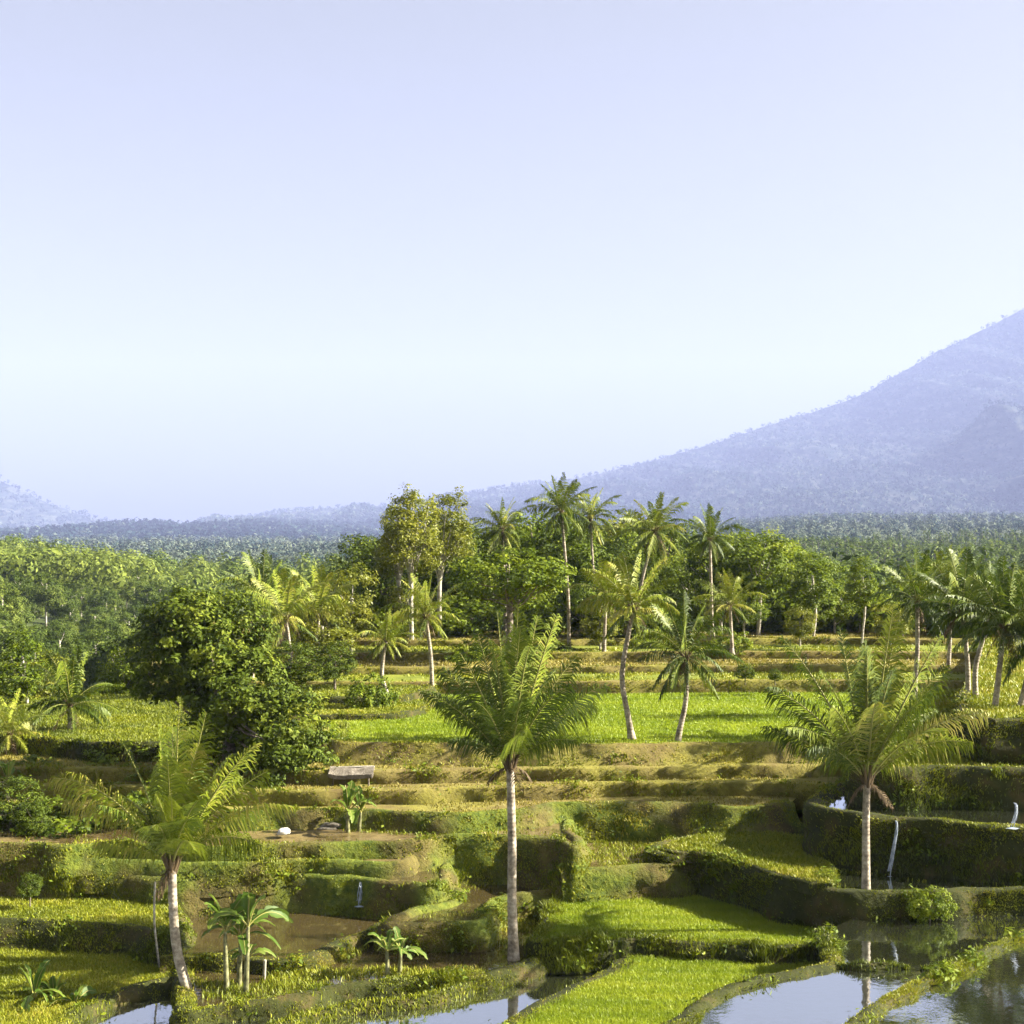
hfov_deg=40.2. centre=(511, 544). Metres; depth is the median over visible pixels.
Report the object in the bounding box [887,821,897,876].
waterfall
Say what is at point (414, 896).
terrace bank
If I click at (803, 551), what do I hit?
broadleaf tree
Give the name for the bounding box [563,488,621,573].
coconut palm
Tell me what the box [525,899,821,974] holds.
terrace bank
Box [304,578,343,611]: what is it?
bush
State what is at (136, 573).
hillside tree
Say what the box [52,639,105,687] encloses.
hillside tree
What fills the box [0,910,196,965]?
terrace bank
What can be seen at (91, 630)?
hillside tree
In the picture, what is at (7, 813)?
bush
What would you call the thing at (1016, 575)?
broadleaf tree
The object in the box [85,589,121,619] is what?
hillside tree
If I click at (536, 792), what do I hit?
terrace bank
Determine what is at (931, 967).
undergrowth
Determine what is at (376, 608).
bush
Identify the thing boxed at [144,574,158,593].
hillside tree
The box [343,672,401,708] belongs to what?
bush
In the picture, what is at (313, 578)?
broadleaf tree
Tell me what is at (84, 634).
hillside tree
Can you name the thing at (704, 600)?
bush
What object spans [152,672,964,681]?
dry paddy
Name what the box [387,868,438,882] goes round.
flooded paddy
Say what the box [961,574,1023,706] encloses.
coconut palm
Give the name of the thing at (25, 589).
hillside tree
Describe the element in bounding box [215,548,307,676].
coconut palm
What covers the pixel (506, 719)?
young coconut palm
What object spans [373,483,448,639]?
broadleaf tree
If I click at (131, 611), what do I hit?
hillside tree
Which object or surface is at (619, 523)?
broadleaf tree
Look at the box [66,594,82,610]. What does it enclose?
hillside tree
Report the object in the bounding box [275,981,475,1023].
earth bund
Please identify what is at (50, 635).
hillside tree
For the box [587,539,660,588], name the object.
broadleaf tree
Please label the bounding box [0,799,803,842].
terrace bank
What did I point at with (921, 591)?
coconut palm
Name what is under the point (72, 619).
hillside tree
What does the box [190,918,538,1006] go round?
wet meadow
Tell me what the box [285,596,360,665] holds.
broadleaf tree
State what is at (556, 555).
broadleaf tree
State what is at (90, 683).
hillside tree
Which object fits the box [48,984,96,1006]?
banana plant
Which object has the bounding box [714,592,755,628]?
bush
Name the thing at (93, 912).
meadow
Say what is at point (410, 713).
terrace bank
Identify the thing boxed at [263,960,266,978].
wooden post
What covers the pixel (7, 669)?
broadleaf tree
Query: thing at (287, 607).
coconut palm
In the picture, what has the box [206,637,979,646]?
terrace bank
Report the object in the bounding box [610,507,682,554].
broadleaf tree
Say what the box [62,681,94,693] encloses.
hillside tree
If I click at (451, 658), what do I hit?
bush
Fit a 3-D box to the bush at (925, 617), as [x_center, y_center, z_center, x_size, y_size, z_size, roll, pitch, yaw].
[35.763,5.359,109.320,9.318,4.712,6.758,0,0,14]
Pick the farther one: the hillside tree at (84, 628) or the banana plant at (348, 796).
the hillside tree at (84, 628)
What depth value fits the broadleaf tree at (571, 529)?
137.57 m
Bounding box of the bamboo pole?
[153,882,159,967]
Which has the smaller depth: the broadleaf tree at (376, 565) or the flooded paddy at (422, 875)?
the flooded paddy at (422, 875)
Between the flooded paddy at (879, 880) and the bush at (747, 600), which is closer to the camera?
the flooded paddy at (879, 880)
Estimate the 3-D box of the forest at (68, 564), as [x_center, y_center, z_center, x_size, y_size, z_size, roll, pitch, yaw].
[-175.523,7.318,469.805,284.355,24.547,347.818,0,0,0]
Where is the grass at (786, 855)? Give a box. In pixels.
[0,635,1023,1023]
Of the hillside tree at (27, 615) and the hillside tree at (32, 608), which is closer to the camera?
the hillside tree at (27, 615)
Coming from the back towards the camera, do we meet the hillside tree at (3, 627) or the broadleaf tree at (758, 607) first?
the hillside tree at (3, 627)
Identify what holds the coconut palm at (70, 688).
on the meadow at (122, 722)
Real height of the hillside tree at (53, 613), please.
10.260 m
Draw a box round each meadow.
[0,898,168,926]
[0,950,158,1023]
[9,695,312,740]
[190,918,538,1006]
[254,686,414,696]
[289,701,425,713]
[358,858,402,860]
[969,640,1023,716]
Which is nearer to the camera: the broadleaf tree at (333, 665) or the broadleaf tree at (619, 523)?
the broadleaf tree at (333, 665)
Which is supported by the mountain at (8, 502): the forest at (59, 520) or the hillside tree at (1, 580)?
the forest at (59, 520)
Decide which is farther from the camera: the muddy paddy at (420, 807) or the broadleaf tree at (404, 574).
the broadleaf tree at (404, 574)
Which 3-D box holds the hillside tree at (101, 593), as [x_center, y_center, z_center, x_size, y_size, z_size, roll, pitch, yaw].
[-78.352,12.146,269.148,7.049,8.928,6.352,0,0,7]
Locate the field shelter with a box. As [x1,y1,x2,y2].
[328,766,374,785]
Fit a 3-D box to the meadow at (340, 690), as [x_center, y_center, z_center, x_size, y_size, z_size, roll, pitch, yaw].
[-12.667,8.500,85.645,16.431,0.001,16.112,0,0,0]
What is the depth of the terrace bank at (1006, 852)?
50.65 m
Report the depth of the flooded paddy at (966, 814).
52.66 m
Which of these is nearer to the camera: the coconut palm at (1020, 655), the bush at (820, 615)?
the coconut palm at (1020, 655)
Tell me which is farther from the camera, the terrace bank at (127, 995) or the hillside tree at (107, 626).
the hillside tree at (107, 626)
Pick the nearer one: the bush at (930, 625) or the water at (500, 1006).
the water at (500, 1006)
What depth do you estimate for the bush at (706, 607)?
116.64 m
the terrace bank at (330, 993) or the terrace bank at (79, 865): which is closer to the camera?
the terrace bank at (330, 993)
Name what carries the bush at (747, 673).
on the terrace bank at (754, 686)
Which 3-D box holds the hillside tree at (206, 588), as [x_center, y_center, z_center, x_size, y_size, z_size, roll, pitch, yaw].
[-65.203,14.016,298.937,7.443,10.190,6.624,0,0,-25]
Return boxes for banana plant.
[0,760,16,798]
[18,959,66,1013]
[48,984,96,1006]
[201,891,292,993]
[330,780,376,832]
[364,926,427,976]
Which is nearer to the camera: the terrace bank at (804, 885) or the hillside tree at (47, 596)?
the terrace bank at (804, 885)
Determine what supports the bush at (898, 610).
on the dry paddy at (564, 636)
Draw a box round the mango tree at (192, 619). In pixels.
[126,582,338,787]
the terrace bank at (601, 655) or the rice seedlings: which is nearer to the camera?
the rice seedlings
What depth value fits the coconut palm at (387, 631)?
77.88 m
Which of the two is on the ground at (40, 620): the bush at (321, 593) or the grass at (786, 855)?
the grass at (786, 855)
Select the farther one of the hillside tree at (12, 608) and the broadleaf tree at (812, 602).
the hillside tree at (12, 608)
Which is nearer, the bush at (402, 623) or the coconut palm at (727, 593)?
the coconut palm at (727, 593)
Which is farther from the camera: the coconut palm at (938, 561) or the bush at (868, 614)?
the bush at (868, 614)
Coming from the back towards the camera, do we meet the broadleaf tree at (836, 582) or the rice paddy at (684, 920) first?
the broadleaf tree at (836, 582)
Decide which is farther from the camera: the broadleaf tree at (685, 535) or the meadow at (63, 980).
the broadleaf tree at (685, 535)
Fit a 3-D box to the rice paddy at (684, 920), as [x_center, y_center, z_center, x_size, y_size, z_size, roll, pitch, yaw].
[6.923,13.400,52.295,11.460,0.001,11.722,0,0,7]
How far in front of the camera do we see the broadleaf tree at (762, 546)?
124.66 m
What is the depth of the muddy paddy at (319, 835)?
55.42 m
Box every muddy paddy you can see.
[0,822,571,845]
[5,796,795,811]
[161,913,381,958]
[408,884,538,921]
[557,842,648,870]
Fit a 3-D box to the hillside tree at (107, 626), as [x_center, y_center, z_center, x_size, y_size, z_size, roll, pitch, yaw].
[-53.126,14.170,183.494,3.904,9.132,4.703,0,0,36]
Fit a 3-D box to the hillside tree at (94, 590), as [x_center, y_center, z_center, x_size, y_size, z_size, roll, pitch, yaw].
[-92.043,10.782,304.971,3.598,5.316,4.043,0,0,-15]
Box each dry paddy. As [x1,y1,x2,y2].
[0,755,521,769]
[2,777,842,789]
[152,659,973,666]
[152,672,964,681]
[214,620,999,639]
[216,645,976,652]
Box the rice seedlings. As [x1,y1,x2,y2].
[322,691,864,1023]
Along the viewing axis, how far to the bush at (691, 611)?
108.94 m
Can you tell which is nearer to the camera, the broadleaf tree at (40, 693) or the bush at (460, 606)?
the broadleaf tree at (40, 693)
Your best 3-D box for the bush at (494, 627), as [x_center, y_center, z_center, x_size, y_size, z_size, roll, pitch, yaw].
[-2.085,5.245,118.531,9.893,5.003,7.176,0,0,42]
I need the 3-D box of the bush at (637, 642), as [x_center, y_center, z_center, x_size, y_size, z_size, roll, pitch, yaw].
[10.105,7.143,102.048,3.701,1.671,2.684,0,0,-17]
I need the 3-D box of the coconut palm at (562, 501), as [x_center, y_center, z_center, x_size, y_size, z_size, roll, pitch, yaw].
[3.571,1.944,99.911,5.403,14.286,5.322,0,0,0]
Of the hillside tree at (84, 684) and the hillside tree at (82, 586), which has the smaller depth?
the hillside tree at (84, 684)
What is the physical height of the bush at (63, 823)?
2.568 m
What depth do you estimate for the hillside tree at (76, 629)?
194.13 m
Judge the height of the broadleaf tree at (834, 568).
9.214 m
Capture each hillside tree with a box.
[0,564,25,585]
[0,572,4,584]
[0,583,24,623]
[0,608,21,645]
[0,613,16,630]
[0,622,52,659]
[0,647,32,686]
[0,656,21,692]
[3,571,34,605]
[4,592,37,629]
[4,595,25,621]
[11,583,37,611]
[11,616,24,635]
[11,634,57,676]
[28,571,67,625]
[29,640,67,673]
[30,599,44,618]
[35,619,76,649]
[37,625,75,664]
[46,619,77,637]
[47,582,81,622]
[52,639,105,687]
[56,602,81,627]
[56,623,82,646]
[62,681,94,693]
[65,579,92,613]
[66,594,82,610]
[66,632,107,651]
[68,587,93,616]
[68,629,118,673]
[77,606,111,631]
[78,580,100,598]
[79,623,94,635]
[80,605,117,633]
[83,620,109,637]
[83,675,108,694]
[84,582,97,595]
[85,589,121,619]
[85,629,142,693]
[86,622,133,652]
[87,585,120,608]
[93,620,121,641]
[106,598,125,622]
[110,622,134,639]
[113,590,124,601]
[116,603,141,623]
[116,612,141,635]
[121,580,145,611]
[124,600,151,621]
[127,569,148,589]
[129,584,161,609]
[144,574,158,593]
[148,580,171,601]
[198,580,218,594]
[200,587,222,605]
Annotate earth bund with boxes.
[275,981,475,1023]
[837,962,910,971]
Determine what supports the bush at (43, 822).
on the muddy paddy at (319, 835)
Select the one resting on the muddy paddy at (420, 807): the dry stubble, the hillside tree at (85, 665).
the dry stubble
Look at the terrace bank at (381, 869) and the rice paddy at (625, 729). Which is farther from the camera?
the rice paddy at (625, 729)
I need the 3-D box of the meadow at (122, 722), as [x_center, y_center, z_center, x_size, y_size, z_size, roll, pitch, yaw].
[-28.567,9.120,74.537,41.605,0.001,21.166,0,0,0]
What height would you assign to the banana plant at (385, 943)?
1.936 m
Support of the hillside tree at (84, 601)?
on the ground at (40, 620)
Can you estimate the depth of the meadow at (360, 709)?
75.35 m
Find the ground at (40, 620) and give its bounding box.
[0,521,1022,693]
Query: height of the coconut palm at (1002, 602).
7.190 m
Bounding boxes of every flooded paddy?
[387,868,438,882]
[659,809,1021,889]
[829,795,1023,824]
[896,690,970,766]
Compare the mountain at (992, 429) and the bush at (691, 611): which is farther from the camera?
the mountain at (992, 429)
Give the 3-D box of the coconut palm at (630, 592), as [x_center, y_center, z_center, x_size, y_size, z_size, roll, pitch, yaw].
[5.367,4.638,64.959,4.973,8.854,5.390,0,0,0]
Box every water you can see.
[83,972,596,1023]
[696,915,1023,1023]
[870,942,1023,1023]
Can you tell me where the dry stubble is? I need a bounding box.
[0,619,1013,811]
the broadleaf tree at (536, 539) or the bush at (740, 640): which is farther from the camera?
the broadleaf tree at (536, 539)
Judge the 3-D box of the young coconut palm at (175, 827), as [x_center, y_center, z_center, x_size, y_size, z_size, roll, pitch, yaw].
[-10.514,9.909,43.986,7.080,10.275,5.952,0,0,39]
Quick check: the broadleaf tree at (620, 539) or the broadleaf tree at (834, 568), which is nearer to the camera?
the broadleaf tree at (620, 539)
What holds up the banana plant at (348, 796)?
on the muddy paddy at (319, 835)
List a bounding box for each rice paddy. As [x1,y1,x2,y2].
[334,693,847,741]
[525,957,803,1023]
[566,898,799,939]
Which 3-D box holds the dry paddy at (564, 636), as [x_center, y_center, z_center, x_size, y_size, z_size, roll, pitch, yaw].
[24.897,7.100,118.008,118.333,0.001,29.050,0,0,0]
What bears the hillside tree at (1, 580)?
on the ground at (40, 620)
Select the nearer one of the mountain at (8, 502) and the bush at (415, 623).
the bush at (415, 623)
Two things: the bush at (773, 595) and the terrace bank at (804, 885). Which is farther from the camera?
the bush at (773, 595)
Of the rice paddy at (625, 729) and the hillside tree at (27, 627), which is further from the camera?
the hillside tree at (27, 627)
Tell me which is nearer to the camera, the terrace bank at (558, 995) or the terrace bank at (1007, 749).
the terrace bank at (558, 995)
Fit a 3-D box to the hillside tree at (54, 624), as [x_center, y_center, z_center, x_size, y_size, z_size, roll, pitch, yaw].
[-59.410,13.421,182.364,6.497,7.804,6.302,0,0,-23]
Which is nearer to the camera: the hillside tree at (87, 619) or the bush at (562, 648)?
the bush at (562, 648)
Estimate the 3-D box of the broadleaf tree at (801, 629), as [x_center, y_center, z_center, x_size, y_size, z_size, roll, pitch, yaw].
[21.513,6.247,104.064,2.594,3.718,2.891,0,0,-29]
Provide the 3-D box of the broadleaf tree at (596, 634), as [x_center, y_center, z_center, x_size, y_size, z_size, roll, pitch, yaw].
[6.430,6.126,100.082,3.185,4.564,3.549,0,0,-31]
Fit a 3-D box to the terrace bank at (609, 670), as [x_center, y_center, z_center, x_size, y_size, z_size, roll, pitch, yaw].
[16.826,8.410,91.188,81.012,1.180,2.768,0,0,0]
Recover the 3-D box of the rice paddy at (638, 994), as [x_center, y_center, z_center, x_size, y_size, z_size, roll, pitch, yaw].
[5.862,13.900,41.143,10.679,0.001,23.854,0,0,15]
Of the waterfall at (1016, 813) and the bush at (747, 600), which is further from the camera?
the bush at (747, 600)
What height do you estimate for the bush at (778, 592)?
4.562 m
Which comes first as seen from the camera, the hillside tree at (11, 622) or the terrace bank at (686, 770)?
the terrace bank at (686, 770)
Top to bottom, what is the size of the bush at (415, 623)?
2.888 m
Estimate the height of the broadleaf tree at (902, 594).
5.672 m
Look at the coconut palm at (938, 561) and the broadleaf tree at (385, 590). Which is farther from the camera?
the broadleaf tree at (385, 590)
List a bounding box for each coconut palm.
[0,688,59,754]
[10,646,123,733]
[48,700,295,988]
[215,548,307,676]
[242,568,332,683]
[282,564,361,665]
[355,608,418,691]
[378,573,462,684]
[418,604,610,961]
[470,496,535,633]
[524,472,597,646]
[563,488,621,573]
[564,555,636,651]
[576,550,679,739]
[610,491,692,610]
[630,590,745,740]
[674,502,745,635]
[694,568,768,653]
[759,604,989,888]
[867,548,961,699]
[897,547,1015,690]
[907,544,985,664]
[938,556,1023,706]
[943,560,1023,696]
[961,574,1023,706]
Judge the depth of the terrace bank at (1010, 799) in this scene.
53.64 m
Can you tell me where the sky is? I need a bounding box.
[0,0,1023,523]
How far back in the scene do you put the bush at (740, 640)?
97.84 m
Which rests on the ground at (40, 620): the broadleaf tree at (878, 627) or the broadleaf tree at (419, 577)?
the broadleaf tree at (419, 577)
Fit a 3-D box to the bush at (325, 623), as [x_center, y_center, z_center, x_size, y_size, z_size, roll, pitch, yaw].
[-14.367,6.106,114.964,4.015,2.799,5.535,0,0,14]
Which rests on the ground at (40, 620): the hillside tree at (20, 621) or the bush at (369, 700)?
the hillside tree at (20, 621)
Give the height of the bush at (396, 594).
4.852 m
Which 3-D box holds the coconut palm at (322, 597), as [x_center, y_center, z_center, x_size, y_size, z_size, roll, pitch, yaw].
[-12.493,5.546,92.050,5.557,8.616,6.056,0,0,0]
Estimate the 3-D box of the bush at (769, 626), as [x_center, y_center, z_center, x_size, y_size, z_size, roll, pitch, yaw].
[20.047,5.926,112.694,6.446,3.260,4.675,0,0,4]
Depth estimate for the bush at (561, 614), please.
115.47 m
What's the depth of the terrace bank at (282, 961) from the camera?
45.93 m
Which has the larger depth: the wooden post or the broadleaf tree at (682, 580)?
the broadleaf tree at (682, 580)
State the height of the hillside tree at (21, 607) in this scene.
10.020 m
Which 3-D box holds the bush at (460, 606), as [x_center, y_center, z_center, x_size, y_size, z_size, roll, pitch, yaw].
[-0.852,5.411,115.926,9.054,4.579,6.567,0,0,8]
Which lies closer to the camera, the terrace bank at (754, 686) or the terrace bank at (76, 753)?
the terrace bank at (76, 753)
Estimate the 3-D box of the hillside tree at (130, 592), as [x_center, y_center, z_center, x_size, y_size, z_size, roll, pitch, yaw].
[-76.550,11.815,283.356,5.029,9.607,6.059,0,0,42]
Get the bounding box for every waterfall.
[354,883,363,906]
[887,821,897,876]
[1006,803,1018,828]
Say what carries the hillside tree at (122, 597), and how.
on the ground at (40, 620)
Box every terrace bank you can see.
[0,730,347,761]
[0,762,844,785]
[0,779,833,808]
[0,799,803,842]
[0,819,591,904]
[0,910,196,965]
[53,976,197,1023]
[75,855,419,897]
[90,862,458,918]
[150,679,964,694]
[151,664,972,674]
[156,650,975,660]
[159,921,380,974]
[169,957,547,1023]
[199,691,439,722]
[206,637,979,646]
[284,685,437,703]
[316,727,848,777]
[375,887,552,954]
[505,956,632,1023]
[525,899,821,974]
[554,863,696,902]
[647,834,1023,927]
[661,836,835,895]
[663,926,840,1023]
[802,782,1023,884]
[845,761,1023,810]
[847,931,1023,1023]
[945,688,1023,765]
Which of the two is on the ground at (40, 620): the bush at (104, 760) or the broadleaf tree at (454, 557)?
the broadleaf tree at (454, 557)
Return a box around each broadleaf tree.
[0,627,49,703]
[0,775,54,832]
[17,646,85,697]
[95,642,150,694]
[254,640,328,691]
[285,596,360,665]
[306,564,352,614]
[307,570,328,619]
[313,640,357,688]
[323,560,379,651]
[325,532,404,588]
[346,534,379,570]
[348,546,425,612]
[357,540,420,582]
[369,500,417,602]
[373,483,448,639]
[378,620,410,659]
[387,547,420,592]
[410,485,475,637]
[416,516,457,599]
[416,553,452,598]
[425,520,504,599]
[439,511,479,562]
[444,544,577,654]
[476,509,604,590]
[498,528,618,591]
[499,545,578,619]
[519,518,615,619]
[547,572,620,636]
[569,526,661,560]
[579,600,620,649]
[584,506,660,574]
[585,517,677,586]
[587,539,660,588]
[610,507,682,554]
[613,515,708,604]
[633,560,691,602]
[646,536,698,592]
[658,552,708,605]
[681,528,760,634]
[706,532,808,580]
[708,524,799,635]
[719,589,770,635]
[752,546,812,596]
[756,532,806,562]
[776,538,814,581]
[781,552,837,635]
[783,606,817,645]
[801,550,849,587]
[817,577,877,599]
[817,589,862,632]
[841,556,879,642]
[870,599,914,644]
[891,586,922,606]
[996,569,1023,582]
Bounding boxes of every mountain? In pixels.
[0,481,104,528]
[207,309,1023,527]
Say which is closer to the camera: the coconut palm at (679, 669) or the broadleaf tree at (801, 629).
the coconut palm at (679, 669)
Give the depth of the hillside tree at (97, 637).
149.19 m
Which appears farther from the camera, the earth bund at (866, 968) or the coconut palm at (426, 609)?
the coconut palm at (426, 609)
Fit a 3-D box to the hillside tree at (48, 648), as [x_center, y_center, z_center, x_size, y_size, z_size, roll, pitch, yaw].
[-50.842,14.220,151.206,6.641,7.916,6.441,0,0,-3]
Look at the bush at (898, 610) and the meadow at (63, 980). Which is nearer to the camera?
the meadow at (63, 980)
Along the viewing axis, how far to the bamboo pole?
46.47 m
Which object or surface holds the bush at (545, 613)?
on the dry paddy at (564, 636)
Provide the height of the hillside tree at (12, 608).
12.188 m
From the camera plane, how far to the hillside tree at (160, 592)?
307.28 m
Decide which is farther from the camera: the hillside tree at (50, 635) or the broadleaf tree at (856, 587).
the hillside tree at (50, 635)
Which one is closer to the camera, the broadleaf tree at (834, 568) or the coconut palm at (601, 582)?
the coconut palm at (601, 582)
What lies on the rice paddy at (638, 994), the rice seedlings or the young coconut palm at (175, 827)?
the rice seedlings
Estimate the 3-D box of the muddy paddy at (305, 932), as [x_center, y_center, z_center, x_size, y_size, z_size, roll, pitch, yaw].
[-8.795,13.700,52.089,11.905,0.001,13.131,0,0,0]
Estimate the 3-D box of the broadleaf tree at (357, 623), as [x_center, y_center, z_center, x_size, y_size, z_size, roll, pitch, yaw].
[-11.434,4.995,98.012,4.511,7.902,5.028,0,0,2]
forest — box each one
[0,474,180,528]
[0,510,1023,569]
[0,517,482,542]
[0,533,344,606]
[177,307,1023,533]
[222,542,1023,619]
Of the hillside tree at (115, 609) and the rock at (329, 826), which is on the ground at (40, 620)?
the hillside tree at (115, 609)
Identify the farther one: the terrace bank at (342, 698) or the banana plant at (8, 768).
the terrace bank at (342, 698)
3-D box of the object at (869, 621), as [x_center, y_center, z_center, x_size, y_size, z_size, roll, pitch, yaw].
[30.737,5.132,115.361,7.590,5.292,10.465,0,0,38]
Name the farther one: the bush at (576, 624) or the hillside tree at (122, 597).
the hillside tree at (122, 597)
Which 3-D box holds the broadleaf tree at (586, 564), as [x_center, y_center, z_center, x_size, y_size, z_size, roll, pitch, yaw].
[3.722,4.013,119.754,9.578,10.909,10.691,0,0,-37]
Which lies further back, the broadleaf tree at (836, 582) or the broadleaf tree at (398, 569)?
the broadleaf tree at (836, 582)
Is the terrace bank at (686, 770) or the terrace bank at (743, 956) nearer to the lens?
the terrace bank at (743, 956)
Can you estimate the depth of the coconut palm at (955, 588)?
65.91 m
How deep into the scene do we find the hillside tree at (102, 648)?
122.44 m
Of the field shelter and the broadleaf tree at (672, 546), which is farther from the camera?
the broadleaf tree at (672, 546)
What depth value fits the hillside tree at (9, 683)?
121.37 m
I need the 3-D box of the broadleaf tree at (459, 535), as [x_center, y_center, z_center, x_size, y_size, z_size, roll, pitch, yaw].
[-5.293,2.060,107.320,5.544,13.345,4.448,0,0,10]
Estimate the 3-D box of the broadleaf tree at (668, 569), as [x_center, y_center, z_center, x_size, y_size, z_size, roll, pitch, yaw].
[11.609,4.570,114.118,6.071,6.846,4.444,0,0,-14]
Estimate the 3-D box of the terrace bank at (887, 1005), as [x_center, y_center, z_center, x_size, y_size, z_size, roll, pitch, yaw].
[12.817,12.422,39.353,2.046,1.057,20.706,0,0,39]
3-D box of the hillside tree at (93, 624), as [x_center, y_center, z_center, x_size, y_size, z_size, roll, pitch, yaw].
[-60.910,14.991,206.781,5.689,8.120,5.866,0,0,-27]
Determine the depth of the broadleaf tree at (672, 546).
128.83 m
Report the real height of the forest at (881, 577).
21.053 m
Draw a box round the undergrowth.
[1,685,1023,1023]
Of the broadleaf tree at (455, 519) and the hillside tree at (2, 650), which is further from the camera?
the hillside tree at (2, 650)
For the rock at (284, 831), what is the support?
on the muddy paddy at (319, 835)
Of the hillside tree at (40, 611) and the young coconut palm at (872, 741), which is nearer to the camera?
the young coconut palm at (872, 741)
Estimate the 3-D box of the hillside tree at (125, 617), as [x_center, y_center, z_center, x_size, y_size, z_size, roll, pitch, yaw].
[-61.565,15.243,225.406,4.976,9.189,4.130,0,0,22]
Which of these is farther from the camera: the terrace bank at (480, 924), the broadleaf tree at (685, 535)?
the broadleaf tree at (685, 535)
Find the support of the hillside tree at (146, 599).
on the ground at (40, 620)
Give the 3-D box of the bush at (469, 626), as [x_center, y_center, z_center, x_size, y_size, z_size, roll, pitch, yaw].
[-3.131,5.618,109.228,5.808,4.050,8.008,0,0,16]
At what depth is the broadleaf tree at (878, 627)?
103.40 m
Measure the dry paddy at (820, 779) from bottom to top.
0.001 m
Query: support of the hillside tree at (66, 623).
on the ground at (40, 620)
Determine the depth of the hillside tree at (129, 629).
216.24 m
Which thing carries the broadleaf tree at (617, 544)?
on the ground at (40, 620)
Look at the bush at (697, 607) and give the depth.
111.03 m
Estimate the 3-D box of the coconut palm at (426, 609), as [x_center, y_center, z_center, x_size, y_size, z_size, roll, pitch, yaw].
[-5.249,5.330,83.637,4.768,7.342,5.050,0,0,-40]
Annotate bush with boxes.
[0,754,60,780]
[10,787,144,837]
[11,798,56,835]
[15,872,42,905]
[74,740,149,766]
[103,770,158,804]
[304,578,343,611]
[313,613,340,631]
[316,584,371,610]
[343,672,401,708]
[357,595,403,637]
[375,599,431,636]
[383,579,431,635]
[393,604,422,630]
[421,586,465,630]
[435,591,506,636]
[442,579,502,630]
[444,639,492,662]
[451,595,538,629]
[501,593,579,638]
[534,595,563,630]
[545,639,575,651]
[557,588,674,638]
[619,586,706,635]
[628,633,669,648]
[671,586,742,627]
[672,603,706,628]
[699,598,714,619]
[706,628,753,656]
[707,589,781,629]
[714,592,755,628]
[722,598,798,633]
[731,664,755,684]
[739,590,803,624]
[765,577,866,633]
[766,668,782,681]
[801,600,832,623]
[843,579,885,630]
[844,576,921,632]
[850,607,875,631]
[884,602,921,635]
[905,885,959,922]
[910,585,1018,636]
[922,597,977,636]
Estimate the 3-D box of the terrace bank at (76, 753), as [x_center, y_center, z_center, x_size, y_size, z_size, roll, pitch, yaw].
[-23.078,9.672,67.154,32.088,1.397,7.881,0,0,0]
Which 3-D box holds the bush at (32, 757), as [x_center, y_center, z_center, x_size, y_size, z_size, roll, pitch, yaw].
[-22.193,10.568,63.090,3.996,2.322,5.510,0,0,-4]
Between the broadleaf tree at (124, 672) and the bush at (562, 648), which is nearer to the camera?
the broadleaf tree at (124, 672)
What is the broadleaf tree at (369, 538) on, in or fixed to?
on the ground at (40, 620)
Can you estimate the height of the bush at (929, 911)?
1.317 m
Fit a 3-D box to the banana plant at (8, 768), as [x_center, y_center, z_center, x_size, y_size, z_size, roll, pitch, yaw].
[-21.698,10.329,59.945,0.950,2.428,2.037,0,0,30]
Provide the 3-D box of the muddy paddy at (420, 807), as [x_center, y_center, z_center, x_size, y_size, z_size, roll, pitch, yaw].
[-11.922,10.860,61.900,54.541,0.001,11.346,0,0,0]
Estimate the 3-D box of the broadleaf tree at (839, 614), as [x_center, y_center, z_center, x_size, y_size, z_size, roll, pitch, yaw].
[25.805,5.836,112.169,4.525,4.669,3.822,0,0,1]
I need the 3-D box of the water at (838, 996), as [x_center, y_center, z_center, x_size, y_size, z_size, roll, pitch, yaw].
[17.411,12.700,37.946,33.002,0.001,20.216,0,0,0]
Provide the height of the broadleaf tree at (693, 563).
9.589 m
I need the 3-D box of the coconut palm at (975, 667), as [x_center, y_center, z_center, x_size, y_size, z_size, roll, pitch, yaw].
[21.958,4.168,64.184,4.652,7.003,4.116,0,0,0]
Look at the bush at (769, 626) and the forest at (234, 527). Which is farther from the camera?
the forest at (234, 527)
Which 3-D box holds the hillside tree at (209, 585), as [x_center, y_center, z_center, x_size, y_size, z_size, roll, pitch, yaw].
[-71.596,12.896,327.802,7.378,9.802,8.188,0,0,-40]
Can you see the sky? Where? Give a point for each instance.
(257, 256)
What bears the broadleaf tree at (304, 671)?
on the meadow at (340, 690)
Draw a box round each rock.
[277,827,289,834]
[317,822,341,829]
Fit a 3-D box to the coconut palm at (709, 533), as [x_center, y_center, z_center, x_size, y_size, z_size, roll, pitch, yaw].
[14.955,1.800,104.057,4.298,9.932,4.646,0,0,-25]
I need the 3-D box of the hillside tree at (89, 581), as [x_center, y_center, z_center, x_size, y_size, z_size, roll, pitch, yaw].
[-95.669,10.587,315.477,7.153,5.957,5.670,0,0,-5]
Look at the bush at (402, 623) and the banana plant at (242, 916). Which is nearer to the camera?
the banana plant at (242, 916)
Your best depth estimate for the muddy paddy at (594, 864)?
55.64 m
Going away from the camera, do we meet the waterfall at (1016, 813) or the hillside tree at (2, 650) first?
the waterfall at (1016, 813)
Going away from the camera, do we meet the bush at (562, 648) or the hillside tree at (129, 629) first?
the bush at (562, 648)
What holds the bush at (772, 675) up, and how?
on the terrace bank at (754, 686)

